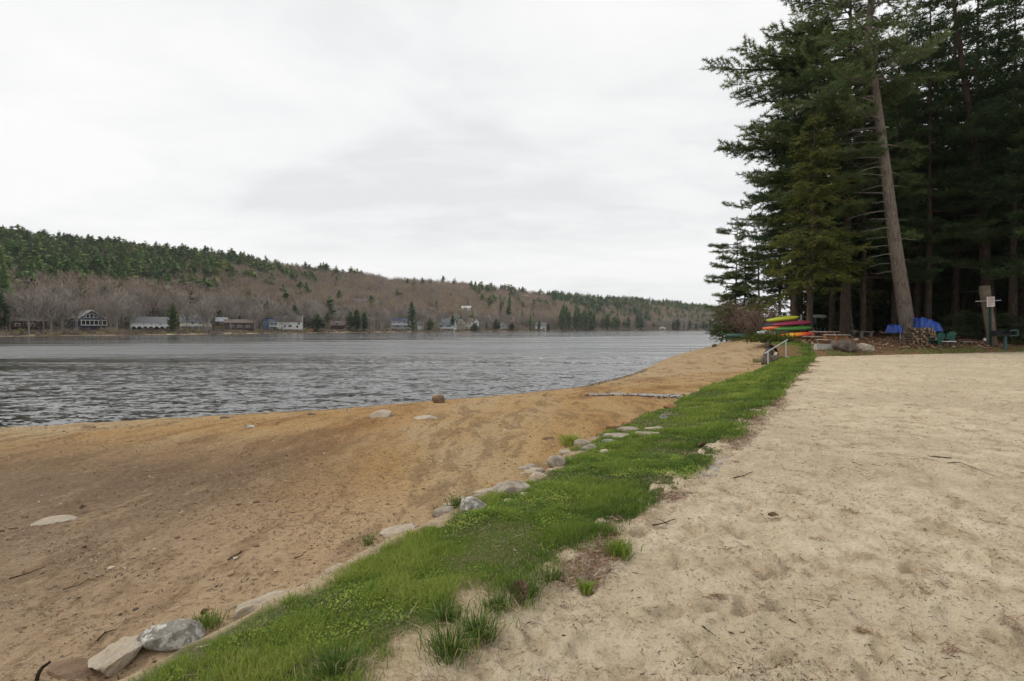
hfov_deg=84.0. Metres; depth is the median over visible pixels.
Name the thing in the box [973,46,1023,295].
pine tree
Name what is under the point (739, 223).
pine tree
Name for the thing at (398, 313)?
bare tree
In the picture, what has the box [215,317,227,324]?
cottage
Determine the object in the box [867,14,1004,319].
pine tree
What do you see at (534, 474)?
rock
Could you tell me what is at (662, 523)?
twig
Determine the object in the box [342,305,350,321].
bare tree
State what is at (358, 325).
conifer tree
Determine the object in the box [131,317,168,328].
boathouse
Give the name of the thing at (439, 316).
bare tree
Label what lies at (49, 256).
hillside conifers
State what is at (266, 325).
house
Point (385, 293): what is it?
bare trees
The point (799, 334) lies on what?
kayak
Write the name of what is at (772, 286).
pine tree
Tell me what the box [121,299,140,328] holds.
bare tree
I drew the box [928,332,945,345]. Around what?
adirondack chair
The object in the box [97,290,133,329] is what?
bare tree
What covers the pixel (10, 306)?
bare tree
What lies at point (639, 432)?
rock
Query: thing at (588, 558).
needle drift
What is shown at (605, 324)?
conifer tree
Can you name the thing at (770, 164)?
pine tree
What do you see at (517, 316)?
bare tree
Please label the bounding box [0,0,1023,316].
sky
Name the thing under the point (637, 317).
conifer tree
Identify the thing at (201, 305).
bare tree
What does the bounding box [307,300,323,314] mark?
bare tree
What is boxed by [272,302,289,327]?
bare tree
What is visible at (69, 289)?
bare tree
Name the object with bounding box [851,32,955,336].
pine tree
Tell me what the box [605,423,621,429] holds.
rock
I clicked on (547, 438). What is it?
rock
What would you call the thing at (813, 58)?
pine tree
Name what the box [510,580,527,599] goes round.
rock
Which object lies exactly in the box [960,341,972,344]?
plank bench
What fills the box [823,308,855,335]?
sapling
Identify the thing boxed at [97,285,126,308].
bare tree
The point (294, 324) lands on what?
house
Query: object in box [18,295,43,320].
bare tree
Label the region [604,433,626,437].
rock
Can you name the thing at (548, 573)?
grass tuft
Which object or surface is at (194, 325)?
house
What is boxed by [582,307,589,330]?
conifer tree
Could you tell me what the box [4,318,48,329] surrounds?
cabin
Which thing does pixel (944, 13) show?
pine tree
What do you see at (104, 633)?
twig
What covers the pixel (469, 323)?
house
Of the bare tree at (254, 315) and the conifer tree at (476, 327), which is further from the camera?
the conifer tree at (476, 327)
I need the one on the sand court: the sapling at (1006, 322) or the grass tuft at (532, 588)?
the grass tuft at (532, 588)
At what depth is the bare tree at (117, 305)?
265.14 m
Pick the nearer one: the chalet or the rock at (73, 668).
the rock at (73, 668)
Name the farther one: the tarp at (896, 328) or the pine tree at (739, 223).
the pine tree at (739, 223)
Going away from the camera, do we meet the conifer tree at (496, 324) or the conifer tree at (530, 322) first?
the conifer tree at (496, 324)
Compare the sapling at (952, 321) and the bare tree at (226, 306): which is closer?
the sapling at (952, 321)
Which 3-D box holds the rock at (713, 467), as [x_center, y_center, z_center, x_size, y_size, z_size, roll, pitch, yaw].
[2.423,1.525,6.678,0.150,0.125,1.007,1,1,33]
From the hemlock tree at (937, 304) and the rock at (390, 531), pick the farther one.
the hemlock tree at (937, 304)
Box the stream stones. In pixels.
[580,392,684,397]
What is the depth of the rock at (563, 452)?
7.89 m
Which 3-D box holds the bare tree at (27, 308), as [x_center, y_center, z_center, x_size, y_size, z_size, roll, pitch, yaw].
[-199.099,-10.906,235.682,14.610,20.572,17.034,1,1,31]
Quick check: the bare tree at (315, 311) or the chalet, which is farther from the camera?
the chalet
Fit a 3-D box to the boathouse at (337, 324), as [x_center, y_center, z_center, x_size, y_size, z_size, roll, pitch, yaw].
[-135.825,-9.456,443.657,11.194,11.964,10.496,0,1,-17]
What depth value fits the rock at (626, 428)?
9.38 m
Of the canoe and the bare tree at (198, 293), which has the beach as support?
the canoe
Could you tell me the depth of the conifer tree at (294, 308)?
409.19 m
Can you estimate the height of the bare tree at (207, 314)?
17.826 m
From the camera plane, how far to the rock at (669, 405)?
12.33 m
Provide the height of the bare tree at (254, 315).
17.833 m
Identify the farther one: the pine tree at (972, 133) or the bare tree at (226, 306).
the bare tree at (226, 306)
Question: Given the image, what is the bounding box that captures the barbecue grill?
[991,330,1018,350]
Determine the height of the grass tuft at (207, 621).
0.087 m
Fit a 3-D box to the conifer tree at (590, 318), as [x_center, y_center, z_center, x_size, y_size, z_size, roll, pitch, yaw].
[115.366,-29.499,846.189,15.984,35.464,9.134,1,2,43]
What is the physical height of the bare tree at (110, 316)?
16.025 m
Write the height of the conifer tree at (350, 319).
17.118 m
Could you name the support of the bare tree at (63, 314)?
on the hills
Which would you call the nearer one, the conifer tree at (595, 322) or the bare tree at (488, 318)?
the bare tree at (488, 318)
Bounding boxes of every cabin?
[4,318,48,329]
[223,319,253,329]
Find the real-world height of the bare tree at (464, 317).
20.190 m
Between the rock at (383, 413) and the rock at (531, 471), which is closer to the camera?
the rock at (531, 471)
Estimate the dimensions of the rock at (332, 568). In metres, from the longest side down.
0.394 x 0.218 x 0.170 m
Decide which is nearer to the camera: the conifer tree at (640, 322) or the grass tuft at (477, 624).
the grass tuft at (477, 624)
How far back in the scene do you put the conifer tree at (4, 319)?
230.57 m
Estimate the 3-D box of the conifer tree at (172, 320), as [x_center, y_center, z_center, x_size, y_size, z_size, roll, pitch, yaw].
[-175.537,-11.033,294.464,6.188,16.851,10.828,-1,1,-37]
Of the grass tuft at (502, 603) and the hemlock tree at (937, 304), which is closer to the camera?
the grass tuft at (502, 603)
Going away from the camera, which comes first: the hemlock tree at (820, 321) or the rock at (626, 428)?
the rock at (626, 428)
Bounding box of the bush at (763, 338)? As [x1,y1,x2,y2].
[736,327,807,343]
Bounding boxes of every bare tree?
[1,287,30,329]
[2,293,17,329]
[6,291,55,334]
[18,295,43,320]
[21,288,49,317]
[24,294,61,332]
[33,289,76,333]
[39,293,57,328]
[47,295,79,329]
[54,296,74,327]
[56,289,82,319]
[60,284,89,302]
[63,297,89,329]
[88,279,117,297]
[88,295,109,327]
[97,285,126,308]
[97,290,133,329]
[100,293,130,328]
[100,295,127,326]
[101,303,123,330]
[112,289,145,325]
[112,290,141,328]
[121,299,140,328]
[134,286,154,308]
[134,295,147,312]
[134,302,151,316]
[136,285,163,314]
[151,294,165,316]
[155,291,170,314]
[157,300,177,316]
[163,291,186,318]
[176,290,190,313]
[176,301,190,317]
[178,305,196,328]
[189,290,205,302]
[191,300,215,331]
[192,293,226,329]
[198,291,219,310]
[199,305,219,332]
[214,291,234,316]
[215,295,243,328]
[238,297,250,318]
[245,304,267,328]
[246,308,262,331]
[247,294,270,312]
[254,304,269,328]
[265,302,284,323]
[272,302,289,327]
[285,299,306,316]
[287,310,298,320]
[303,305,324,321]
[303,311,312,321]
[306,302,323,321]
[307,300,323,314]
[308,302,329,318]
[338,304,351,324]
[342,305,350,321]
[361,305,370,317]
[368,307,381,328]
[375,311,390,328]
[376,304,391,324]
[392,307,406,317]
[415,310,428,328]
[433,310,446,328]
[459,313,469,325]
[477,312,488,327]
[484,314,490,326]
[513,312,521,328]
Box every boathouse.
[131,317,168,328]
[330,321,344,328]
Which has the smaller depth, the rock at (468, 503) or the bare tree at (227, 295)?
the rock at (468, 503)
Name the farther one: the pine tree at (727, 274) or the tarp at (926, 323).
the pine tree at (727, 274)
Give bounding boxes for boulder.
[830,340,857,352]
[856,343,874,351]
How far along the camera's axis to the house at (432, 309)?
698.78 m
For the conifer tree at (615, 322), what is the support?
on the hills
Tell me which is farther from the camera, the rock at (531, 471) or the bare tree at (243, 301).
the bare tree at (243, 301)
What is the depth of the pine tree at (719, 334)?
62.98 m
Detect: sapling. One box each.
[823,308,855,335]
[936,313,976,338]
[950,310,985,337]
[984,313,1023,340]
[999,321,1023,344]
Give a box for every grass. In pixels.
[820,344,1023,355]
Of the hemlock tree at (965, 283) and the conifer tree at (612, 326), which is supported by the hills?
the conifer tree at (612, 326)
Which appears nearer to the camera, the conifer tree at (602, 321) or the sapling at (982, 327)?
the sapling at (982, 327)
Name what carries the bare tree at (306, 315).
on the hills
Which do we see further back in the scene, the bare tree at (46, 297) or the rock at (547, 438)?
the bare tree at (46, 297)
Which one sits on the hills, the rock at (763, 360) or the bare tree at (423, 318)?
the bare tree at (423, 318)
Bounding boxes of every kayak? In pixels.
[756,330,789,333]
[762,326,783,330]
[766,316,798,322]
[772,321,810,326]
[774,326,812,330]
[780,332,812,337]
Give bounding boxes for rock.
[30,515,76,525]
[46,658,101,679]
[81,425,95,428]
[87,635,142,676]
[137,618,204,651]
[232,589,291,621]
[325,563,341,571]
[369,409,392,417]
[379,522,414,537]
[414,415,437,418]
[432,394,444,402]
[432,506,454,516]
[460,496,485,511]
[473,490,487,493]
[490,481,530,494]
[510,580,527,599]
[517,464,538,469]
[524,469,536,473]
[529,472,546,478]
[530,467,543,472]
[542,436,553,439]
[546,455,565,467]
[560,450,571,454]
[574,439,590,446]
[580,444,595,449]
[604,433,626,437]
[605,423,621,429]
[617,426,637,431]
[635,431,659,435]
[663,404,676,407]
[701,456,729,475]
[761,354,772,364]
[763,348,773,355]
[764,342,773,348]
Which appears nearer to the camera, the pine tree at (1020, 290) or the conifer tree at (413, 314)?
the pine tree at (1020, 290)
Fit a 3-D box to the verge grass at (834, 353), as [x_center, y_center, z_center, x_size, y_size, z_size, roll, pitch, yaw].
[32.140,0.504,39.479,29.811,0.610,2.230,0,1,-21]
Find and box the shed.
[426,314,436,321]
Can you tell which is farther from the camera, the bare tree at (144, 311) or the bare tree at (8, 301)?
the bare tree at (144, 311)
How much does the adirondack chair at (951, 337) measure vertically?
0.947 m
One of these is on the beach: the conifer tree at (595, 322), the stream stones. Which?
the stream stones
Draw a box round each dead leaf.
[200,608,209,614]
[768,512,778,516]
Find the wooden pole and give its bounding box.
[975,286,1000,345]
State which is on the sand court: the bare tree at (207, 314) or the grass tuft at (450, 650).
the grass tuft at (450, 650)
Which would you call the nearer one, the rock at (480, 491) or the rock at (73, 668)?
the rock at (73, 668)
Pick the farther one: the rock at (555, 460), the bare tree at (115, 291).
the bare tree at (115, 291)
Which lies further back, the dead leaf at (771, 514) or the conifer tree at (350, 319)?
the conifer tree at (350, 319)
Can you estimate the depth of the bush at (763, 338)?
37.95 m
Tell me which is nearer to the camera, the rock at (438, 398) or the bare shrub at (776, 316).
the rock at (438, 398)
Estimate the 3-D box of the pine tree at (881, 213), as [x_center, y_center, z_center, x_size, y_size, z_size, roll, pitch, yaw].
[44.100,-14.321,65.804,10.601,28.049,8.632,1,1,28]
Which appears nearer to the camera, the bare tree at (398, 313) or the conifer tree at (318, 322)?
the conifer tree at (318, 322)
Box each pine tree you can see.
[699,0,929,337]
[702,217,759,320]
[706,289,742,342]
[710,248,772,341]
[721,200,770,302]
[738,94,836,310]
[738,107,860,331]
[744,30,855,331]
[745,213,815,330]
[746,0,855,311]
[769,0,958,339]
[778,45,887,333]
[808,50,935,337]
[828,38,937,335]
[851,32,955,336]
[853,2,968,305]
[855,9,971,317]
[856,125,933,333]
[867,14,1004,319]
[882,0,988,313]
[896,0,1023,338]
[901,0,1023,333]
[904,9,1007,335]
[921,0,1009,332]
[923,193,1007,330]
[942,0,1023,337]
[949,0,1023,332]
[960,59,1023,325]
[961,9,1023,287]
[962,0,1023,329]
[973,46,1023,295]
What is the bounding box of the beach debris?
[0,350,758,680]
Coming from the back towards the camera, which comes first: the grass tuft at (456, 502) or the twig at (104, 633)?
the grass tuft at (456, 502)
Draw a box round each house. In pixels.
[66,310,106,329]
[179,314,211,328]
[263,318,283,328]
[276,316,302,329]
[322,305,341,313]
[353,299,379,307]
[430,307,447,313]
[461,306,470,310]
[463,318,473,328]
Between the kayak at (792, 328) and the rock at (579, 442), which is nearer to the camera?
the rock at (579, 442)
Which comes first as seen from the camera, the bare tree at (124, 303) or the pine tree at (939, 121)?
the pine tree at (939, 121)
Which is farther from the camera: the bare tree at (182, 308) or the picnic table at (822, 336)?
the bare tree at (182, 308)
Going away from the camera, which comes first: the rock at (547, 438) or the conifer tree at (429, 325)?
the rock at (547, 438)
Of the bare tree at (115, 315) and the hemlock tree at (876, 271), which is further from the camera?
the bare tree at (115, 315)
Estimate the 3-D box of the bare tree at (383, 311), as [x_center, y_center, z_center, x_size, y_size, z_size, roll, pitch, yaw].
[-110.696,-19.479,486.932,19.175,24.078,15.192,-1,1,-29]
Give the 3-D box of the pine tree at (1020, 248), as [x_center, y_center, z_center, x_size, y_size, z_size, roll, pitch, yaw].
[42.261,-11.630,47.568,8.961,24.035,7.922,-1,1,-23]
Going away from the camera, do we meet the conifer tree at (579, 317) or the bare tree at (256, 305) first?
the bare tree at (256, 305)
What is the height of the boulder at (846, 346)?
0.794 m
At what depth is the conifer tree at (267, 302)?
388.35 m
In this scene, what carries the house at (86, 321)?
on the hills
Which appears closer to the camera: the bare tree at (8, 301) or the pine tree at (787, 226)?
the pine tree at (787, 226)
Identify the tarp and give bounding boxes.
[885,324,902,332]
[913,317,942,330]
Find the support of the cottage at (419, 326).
on the hills
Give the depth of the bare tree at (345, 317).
480.35 m
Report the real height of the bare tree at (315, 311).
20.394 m
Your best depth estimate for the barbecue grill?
39.47 m
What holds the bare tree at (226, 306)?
on the hills
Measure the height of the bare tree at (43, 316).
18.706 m
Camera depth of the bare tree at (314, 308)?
436.48 m
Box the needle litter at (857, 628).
[464,355,1023,680]
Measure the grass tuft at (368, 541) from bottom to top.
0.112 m
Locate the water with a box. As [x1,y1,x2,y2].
[0,330,778,426]
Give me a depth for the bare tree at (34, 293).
261.21 m
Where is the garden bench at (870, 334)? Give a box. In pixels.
[858,331,873,337]
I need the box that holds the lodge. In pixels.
[390,318,410,329]
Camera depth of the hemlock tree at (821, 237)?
41.03 m
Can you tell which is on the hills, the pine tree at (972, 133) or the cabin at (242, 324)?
the cabin at (242, 324)
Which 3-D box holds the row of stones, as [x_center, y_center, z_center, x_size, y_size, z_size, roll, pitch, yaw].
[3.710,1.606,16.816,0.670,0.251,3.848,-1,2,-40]
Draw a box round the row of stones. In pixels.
[588,393,682,396]
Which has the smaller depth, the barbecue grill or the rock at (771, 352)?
the rock at (771, 352)
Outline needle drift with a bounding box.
[124,360,823,680]
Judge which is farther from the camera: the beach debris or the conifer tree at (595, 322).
the conifer tree at (595, 322)
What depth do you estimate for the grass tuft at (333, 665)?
2.65 m
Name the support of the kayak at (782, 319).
on the kayak rack
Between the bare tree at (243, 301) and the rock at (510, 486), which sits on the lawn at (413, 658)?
the rock at (510, 486)
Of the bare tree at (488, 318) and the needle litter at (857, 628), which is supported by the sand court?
the needle litter at (857, 628)
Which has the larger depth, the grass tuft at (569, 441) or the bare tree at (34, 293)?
the bare tree at (34, 293)
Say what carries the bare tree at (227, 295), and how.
on the hills
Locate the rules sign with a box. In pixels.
[987,297,994,346]
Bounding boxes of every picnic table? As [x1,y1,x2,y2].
[804,331,841,342]
[816,334,855,343]
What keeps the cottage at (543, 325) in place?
on the hills
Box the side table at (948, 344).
[942,341,955,347]
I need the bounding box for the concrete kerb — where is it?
[814,344,833,349]
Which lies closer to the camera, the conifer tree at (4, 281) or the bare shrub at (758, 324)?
the bare shrub at (758, 324)
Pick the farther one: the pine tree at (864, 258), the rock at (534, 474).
the pine tree at (864, 258)
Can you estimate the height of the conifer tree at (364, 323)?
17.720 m
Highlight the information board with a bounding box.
[813,315,826,335]
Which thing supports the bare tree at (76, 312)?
on the hills
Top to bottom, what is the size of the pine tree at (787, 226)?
25.494 m
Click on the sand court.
(849, 560)
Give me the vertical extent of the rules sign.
3.642 m
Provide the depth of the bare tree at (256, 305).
373.75 m
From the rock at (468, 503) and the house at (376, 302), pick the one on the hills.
the house at (376, 302)
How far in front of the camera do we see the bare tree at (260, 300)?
396.85 m
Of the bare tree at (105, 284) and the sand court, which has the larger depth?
the bare tree at (105, 284)
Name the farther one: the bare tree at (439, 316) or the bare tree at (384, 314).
the bare tree at (439, 316)
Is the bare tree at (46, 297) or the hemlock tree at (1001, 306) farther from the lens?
the bare tree at (46, 297)
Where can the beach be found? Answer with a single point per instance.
(186, 573)
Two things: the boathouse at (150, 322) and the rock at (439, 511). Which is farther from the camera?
the boathouse at (150, 322)
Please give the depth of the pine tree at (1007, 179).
43.30 m
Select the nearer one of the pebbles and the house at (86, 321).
the pebbles
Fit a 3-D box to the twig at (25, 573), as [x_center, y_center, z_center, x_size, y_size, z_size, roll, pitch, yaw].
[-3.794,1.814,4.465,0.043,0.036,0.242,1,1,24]
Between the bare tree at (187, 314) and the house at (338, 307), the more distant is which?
the house at (338, 307)
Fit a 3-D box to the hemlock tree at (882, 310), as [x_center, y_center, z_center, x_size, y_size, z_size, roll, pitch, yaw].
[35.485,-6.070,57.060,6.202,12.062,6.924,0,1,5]
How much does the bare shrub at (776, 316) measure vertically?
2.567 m
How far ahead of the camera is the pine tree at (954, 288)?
50.72 m
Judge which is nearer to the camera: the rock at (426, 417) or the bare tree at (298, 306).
the rock at (426, 417)
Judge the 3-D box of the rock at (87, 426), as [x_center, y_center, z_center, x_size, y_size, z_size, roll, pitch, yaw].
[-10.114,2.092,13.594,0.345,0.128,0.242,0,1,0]
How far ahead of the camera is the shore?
307.62 m
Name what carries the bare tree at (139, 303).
on the hills
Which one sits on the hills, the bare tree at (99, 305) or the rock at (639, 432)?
the bare tree at (99, 305)
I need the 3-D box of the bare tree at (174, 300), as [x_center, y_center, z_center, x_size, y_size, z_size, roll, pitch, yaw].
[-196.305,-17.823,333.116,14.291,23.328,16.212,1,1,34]
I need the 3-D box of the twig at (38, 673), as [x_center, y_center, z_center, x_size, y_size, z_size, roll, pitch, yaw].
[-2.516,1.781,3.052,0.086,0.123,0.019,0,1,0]
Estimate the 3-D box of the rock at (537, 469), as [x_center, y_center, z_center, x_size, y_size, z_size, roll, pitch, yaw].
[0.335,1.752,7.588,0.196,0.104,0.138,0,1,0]
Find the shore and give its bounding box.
[0,330,608,336]
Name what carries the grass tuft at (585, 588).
on the sand court
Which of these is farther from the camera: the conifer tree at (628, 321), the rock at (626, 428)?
the conifer tree at (628, 321)
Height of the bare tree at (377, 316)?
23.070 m
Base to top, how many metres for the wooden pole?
4.545 m
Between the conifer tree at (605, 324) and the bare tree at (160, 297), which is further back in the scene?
the conifer tree at (605, 324)
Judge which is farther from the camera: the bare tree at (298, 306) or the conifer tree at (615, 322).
the conifer tree at (615, 322)
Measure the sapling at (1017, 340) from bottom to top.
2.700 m
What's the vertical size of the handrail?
1.286 m
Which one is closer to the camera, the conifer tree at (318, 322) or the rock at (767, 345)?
the rock at (767, 345)
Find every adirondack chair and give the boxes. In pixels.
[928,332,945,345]
[943,331,956,343]
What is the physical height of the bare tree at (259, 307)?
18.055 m
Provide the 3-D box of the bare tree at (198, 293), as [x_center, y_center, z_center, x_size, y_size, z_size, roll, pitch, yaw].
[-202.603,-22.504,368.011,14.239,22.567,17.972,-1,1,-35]
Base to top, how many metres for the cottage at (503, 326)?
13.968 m
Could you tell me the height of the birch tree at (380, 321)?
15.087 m
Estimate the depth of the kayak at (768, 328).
43.76 m
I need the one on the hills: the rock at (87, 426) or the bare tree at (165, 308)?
the bare tree at (165, 308)
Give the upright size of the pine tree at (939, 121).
33.958 m
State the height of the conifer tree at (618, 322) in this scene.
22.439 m
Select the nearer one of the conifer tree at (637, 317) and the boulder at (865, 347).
the boulder at (865, 347)
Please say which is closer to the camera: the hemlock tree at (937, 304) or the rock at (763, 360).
the rock at (763, 360)
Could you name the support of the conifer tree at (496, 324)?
on the hills
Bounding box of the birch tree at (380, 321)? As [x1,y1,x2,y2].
[379,315,384,330]
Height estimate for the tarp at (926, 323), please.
1.045 m
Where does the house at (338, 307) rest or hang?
on the hills
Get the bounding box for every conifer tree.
[0,260,15,317]
[0,292,12,329]
[166,303,179,330]
[264,300,269,317]
[291,303,299,315]
[308,314,326,331]
[345,312,356,330]
[353,309,361,330]
[361,312,367,330]
[407,299,415,331]
[425,318,434,329]
[450,314,454,325]
[470,323,479,330]
[492,319,500,330]
[508,292,511,311]
[509,323,515,329]
[529,314,531,330]
[558,309,566,328]
[565,304,568,329]
[568,311,571,330]
[572,309,578,330]
[576,308,580,330]
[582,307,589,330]
[588,310,593,330]
[592,313,597,328]
[600,317,604,328]
[603,314,607,328]
[610,319,614,328]
[613,317,618,328]
[615,318,620,328]
[625,316,630,328]
[635,314,638,328]
[637,314,644,328]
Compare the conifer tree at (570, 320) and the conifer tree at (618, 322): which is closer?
the conifer tree at (570, 320)
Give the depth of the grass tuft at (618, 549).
4.02 m
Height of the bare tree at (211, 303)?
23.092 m
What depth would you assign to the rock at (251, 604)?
3.68 m
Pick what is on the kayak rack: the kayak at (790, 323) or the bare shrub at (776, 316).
the kayak at (790, 323)
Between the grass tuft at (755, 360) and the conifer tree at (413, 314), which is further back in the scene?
the conifer tree at (413, 314)
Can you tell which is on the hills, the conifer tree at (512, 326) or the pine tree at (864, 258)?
the conifer tree at (512, 326)
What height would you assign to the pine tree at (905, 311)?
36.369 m
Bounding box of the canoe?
[725,333,768,338]
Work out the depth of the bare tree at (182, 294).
346.09 m
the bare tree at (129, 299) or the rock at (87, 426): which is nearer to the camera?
the rock at (87, 426)
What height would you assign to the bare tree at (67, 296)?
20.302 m
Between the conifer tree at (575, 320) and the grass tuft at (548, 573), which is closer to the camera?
the grass tuft at (548, 573)
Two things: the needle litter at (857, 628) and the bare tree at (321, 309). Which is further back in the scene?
the bare tree at (321, 309)
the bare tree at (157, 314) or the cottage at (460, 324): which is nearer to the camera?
the bare tree at (157, 314)
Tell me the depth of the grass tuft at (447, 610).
3.09 m
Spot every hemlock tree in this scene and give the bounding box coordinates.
[744,111,876,339]
[803,259,873,333]
[803,271,839,334]
[805,193,886,335]
[839,235,890,333]
[851,212,890,333]
[853,229,889,330]
[855,254,924,333]
[912,253,945,332]
[920,158,1020,335]
[944,216,1008,329]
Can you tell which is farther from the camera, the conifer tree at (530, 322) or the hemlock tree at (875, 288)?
the conifer tree at (530, 322)
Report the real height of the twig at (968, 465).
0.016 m
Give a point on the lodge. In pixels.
(400, 323)
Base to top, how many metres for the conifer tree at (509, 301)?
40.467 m
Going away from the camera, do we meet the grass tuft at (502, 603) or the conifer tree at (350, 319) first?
the grass tuft at (502, 603)
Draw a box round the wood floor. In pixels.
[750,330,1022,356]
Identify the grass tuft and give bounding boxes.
[183,603,238,631]
[296,626,381,680]
[356,529,383,547]
[400,611,495,673]
[417,594,482,630]
[432,490,474,508]
[441,602,530,646]
[472,584,519,619]
[494,568,557,607]
[526,561,568,584]
[553,431,585,446]
[573,578,599,595]
[588,534,643,561]
[748,358,760,362]
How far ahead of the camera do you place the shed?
606.44 m
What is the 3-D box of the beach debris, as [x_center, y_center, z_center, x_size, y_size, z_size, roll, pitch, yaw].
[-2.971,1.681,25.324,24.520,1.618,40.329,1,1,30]
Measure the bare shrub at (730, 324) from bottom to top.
4.341 m
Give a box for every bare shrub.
[692,302,748,332]
[718,291,774,338]
[734,301,786,335]
[764,309,791,323]
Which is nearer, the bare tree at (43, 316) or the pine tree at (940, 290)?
the pine tree at (940, 290)
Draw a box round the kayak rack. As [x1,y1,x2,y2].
[778,315,803,338]
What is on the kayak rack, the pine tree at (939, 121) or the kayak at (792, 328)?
the kayak at (792, 328)
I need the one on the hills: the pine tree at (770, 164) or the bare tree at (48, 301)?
the bare tree at (48, 301)
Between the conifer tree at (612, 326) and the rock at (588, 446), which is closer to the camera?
the rock at (588, 446)
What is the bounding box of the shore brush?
[0,317,712,335]
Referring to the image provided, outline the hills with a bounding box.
[0,278,853,335]
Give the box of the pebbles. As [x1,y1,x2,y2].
[8,364,751,678]
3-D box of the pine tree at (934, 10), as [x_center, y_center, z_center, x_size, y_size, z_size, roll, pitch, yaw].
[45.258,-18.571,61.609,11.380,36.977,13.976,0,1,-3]
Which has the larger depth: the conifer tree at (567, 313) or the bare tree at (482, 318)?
the conifer tree at (567, 313)
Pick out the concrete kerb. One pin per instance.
(821, 346)
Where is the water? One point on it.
(52, 380)
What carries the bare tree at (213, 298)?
on the hills
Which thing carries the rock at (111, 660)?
on the beach
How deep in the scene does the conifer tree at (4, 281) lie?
249.50 m
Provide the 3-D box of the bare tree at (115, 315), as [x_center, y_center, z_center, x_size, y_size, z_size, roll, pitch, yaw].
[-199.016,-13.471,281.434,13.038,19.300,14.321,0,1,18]
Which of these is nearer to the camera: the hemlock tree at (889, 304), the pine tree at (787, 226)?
the pine tree at (787, 226)
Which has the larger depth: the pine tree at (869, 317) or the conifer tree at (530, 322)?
the conifer tree at (530, 322)
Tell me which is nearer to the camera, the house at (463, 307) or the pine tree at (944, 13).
the pine tree at (944, 13)
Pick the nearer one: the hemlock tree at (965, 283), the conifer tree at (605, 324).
the hemlock tree at (965, 283)
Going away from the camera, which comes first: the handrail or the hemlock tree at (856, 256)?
the handrail
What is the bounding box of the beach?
[0,339,777,680]
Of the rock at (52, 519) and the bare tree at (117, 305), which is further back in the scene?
the bare tree at (117, 305)
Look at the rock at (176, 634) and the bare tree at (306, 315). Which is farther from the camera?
the bare tree at (306, 315)
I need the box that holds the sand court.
[413,352,1023,680]
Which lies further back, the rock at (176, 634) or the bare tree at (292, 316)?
the bare tree at (292, 316)
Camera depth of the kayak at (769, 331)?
44.28 m
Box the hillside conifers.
[0,224,743,327]
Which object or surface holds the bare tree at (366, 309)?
on the hills
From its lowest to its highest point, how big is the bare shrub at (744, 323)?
4.538 m
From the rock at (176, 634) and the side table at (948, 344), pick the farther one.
the side table at (948, 344)
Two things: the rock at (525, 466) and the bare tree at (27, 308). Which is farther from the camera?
the bare tree at (27, 308)
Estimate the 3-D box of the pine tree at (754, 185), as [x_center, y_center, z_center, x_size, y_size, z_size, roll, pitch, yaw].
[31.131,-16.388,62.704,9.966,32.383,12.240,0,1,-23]
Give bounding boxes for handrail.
[764,339,787,363]
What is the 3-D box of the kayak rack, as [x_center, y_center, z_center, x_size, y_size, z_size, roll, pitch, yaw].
[20.973,-0.987,42.889,1.610,1.900,1.500,1,1,38]
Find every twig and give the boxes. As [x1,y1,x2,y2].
[9,567,43,578]
[35,661,50,680]
[97,629,116,640]
[652,519,674,525]
[947,462,992,475]
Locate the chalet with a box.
[438,318,456,331]
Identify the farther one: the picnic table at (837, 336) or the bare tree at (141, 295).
the bare tree at (141, 295)
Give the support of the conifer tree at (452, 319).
on the hills
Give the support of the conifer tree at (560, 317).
on the hills
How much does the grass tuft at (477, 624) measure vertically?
0.138 m
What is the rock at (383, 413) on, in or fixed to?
on the beach
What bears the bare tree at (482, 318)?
on the hills
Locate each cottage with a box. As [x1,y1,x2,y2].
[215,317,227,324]
[417,319,421,328]
[457,319,464,328]
[500,322,506,328]
[535,322,546,329]
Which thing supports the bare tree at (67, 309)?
on the hills
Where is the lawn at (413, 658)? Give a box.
[119,342,813,680]

